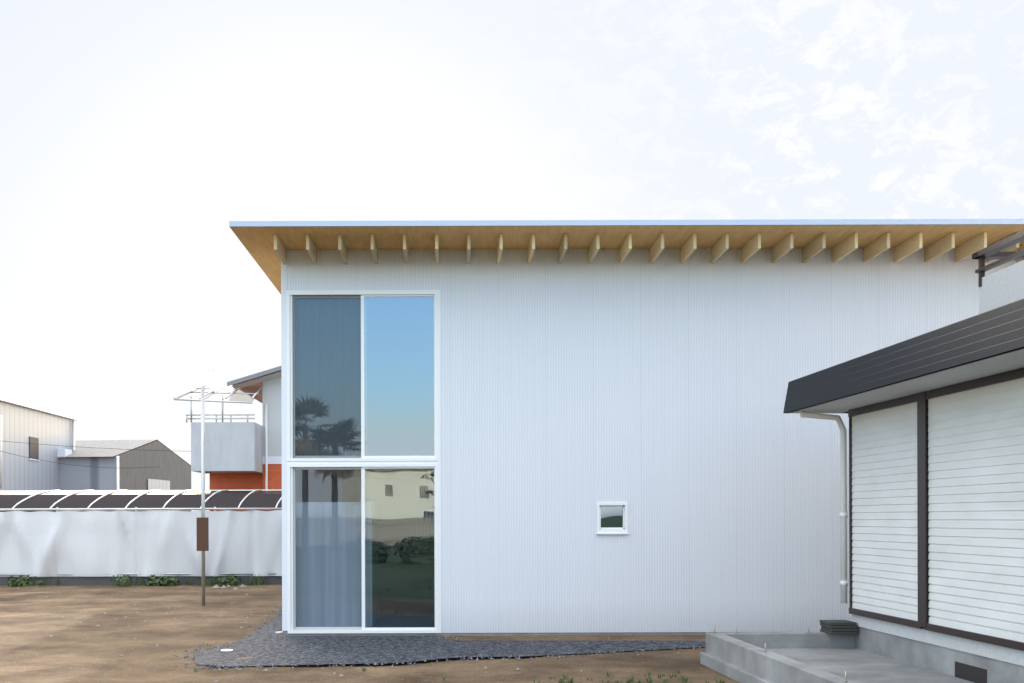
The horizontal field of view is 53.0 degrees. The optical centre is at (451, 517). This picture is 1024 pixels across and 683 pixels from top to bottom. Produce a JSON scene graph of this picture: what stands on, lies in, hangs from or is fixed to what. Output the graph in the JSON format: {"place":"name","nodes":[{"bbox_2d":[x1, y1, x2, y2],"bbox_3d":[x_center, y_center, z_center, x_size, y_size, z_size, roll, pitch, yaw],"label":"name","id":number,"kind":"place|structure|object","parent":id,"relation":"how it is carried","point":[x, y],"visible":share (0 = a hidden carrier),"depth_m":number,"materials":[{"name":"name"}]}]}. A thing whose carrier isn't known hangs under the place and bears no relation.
{"place":"outdoors","nodes":[
{"label":"outdoors","id":0,"kind":"place"},
{"bbox_2d":[0,584,738,682],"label":"yard soil","id":1,"kind":"structure","parent":0,"point":[28,654],"depth_m":11.83,"materials":[{"name":"brown soil"}]},
{"bbox_2d":[196,387,209,605],"bbox_3d":[-4.311,-0.377,17.781,0.240,3.800,0.102,0,0,0],"label":"steel post","id":2,"kind":"object","parent":1,"relation":"on","point":[203,533],"visible":1,"depth_m":17.77,"materials":[{"name":"grey"}]},
{"bbox_2d":[18,584,638,681],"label":"loose stones","id":3,"kind":"object","parent":1,"relation":"on","point":[224,586],"visible":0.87,"depth_m":14.43,"materials":[{"name":"grey stone"}]},
{"bbox_2d":[4,573,724,682],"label":"grass tufts","id":4,"kind":"object","parent":1,"relation":"on","point":[166,581],"visible":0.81,"depth_m":22.98,"materials":[{"name":"green plant"}]},
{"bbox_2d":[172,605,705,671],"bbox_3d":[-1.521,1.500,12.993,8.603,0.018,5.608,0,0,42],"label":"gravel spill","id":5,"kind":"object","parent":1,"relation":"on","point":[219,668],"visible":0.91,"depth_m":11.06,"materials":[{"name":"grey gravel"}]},
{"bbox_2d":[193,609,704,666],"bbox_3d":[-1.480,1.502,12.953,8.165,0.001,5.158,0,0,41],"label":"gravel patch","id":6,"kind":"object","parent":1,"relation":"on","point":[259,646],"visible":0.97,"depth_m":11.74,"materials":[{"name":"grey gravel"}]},
{"bbox_2d":[700,632,973,682],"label":"terrace","id":7,"kind":"structure","parent":1,"relation":"on","point":[796,657],"depth_m":9.41,"materials":[{"name":"grey concrete"}]},
{"bbox_2d":[713,625,846,681],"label":"anchor bolts","id":8,"kind":"object","parent":7,"relation":"on","point":[808,631],"visible":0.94,"depth_m":9.01,"materials":[{"name":"silver metal"}]},
{"bbox_2d":[820,620,857,634],"bbox_3d":[3.964,1.117,10.479,0.285,0.121,0.282,0,0,-3],"label":"paver stack","id":9,"kind":"object","parent":7,"relation":"on","point":[833,627],"visible":1,"depth_m":10.35,"materials":[{"name":"grey concrete"}]},
{"bbox_2d":[787,260,1023,682],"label":"house","id":10,"kind":"structure","parent":1,"relation":"on","point":[969,660],"depth_m":8.87,"materials":[{"name":"white paint"}]},
{"bbox_2d":[800,411,847,602],"bbox_3d":[3.850,-0.112,10.564,0.474,1.982,0.112,0,0,-3],"label":"downpipe","id":11,"kind":"object","parent":10,"relation":"attached to","point":[843,479],"visible":1,"depth_m":10.53,"materials":[{"name":"white plastic"}]},
{"bbox_2d":[783,298,1023,412],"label":"roof","id":12,"kind":"structure","parent":10,"relation":"attached to","point":[990,333],"depth_m":7.98,"materials":[{"name":"black metal"}]},
{"bbox_2d":[848,368,1023,650],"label":"house frames","id":13,"kind":"structure","parent":10,"relation":"attached to","point":[921,400],"depth_m":8.95,"materials":[{"name":"metal"}]},
{"bbox_2d":[852,378,1023,641],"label":"roller shutters","id":14,"kind":"object","parent":13,"relation":"in","point":[976,502],"visible":0.98,"depth_m":8.56,"materials":[{"name":"white metal"}]},
{"bbox_2d":[0,0,1023,510],"label":"sky","id":15,"kind":"structure","parent":0,"point":[133,133],"materials":[{"name":"white"}]},
{"bbox_2d":[972,230,1023,286],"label":"balcony rail","id":16,"kind":"object","parent":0,"point":[990,252],"visible":1,"depth_m":9.55,"materials":[{"name":"grey metal"}]},
{"label":"ground","id":17,"kind":"structure","parent":0,"visible":0},
{"bbox_2d":[0,397,78,511],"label":"white building","id":18,"kind":"structure","parent":17,"relation":"on","point":[24,424],"depth_m":42.26,"materials":[{"name":"white metal"}]},
{"bbox_2d":[58,440,190,511],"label":"grey shed","id":19,"kind":"structure","parent":17,"relation":"on","point":[169,469],"depth_m":46.88,"materials":[{"name":"grey metal"}]},
{"bbox_2d":[0,507,281,584],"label":"tarp fence","id":20,"kind":"object","parent":17,"relation":"on","point":[87,548],"visible":0.72,"depth_m":23.32,"materials":[{"name":"white fabric"}]},
{"bbox_2d":[0,489,281,510],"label":"carport","id":21,"kind":"object","parent":17,"relation":"on","point":[224,498],"visible":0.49,"depth_m":25.42,"materials":[{"name":"grey"}]},
{"bbox_2d":[208,363,213,510],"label":"utility pole","id":22,"kind":"object","parent":17,"relation":"on","point":[210,370],"visible":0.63,"depth_m":59.95,"materials":[{"name":"white"}]},
{"bbox_2d":[173,366,281,510],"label":"neighbour house","id":23,"kind":"structure","parent":17,"relation":"on","point":[247,455],"depth_m":28.38,"materials":[{"name":"orange"}]},
{"bbox_2d":[2,441,164,467],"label":"power lines","id":24,"kind":"object","parent":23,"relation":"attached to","point":[86,447],"visible":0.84,"depth_m":35.99,"materials":[{"name":"grey metal"}]},
{"bbox_2d":[281,248,1020,635],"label":"house walls","id":25,"kind":"structure","parent":17,"relation":"on","point":[575,386],"depth_m":13.13,"materials":[{"name":"white metal"}]},
{"bbox_2d":[287,290,628,633],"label":"house window frames","id":26,"kind":"structure","parent":25,"relation":"in","point":[362,462],"depth_m":13.12,"materials":[{"name":"white metal"}]},
{"bbox_2d":[295,297,622,626],"bbox_3d":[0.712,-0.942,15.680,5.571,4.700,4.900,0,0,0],"label":"window glass","id":27,"kind":"object","parent":26,"relation":"in","point":[399,503],"visible":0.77,"depth_m":14.27,"materials":[{"name":"blue glass"}]},
{"bbox_2d":[229,219,1023,293],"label":"house roof","id":28,"kind":"structure","parent":25,"relation":"on","point":[256,238],"depth_m":12.38,"materials":[{"name":"brown wood"}]},
{"bbox_2d":[274,232,1023,263],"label":"roof rafters","id":29,"kind":"object","parent":28,"relation":"attached to","point":[849,245],"visible":0.98,"depth_m":12.68,"materials":[{"name":"brown wood"}]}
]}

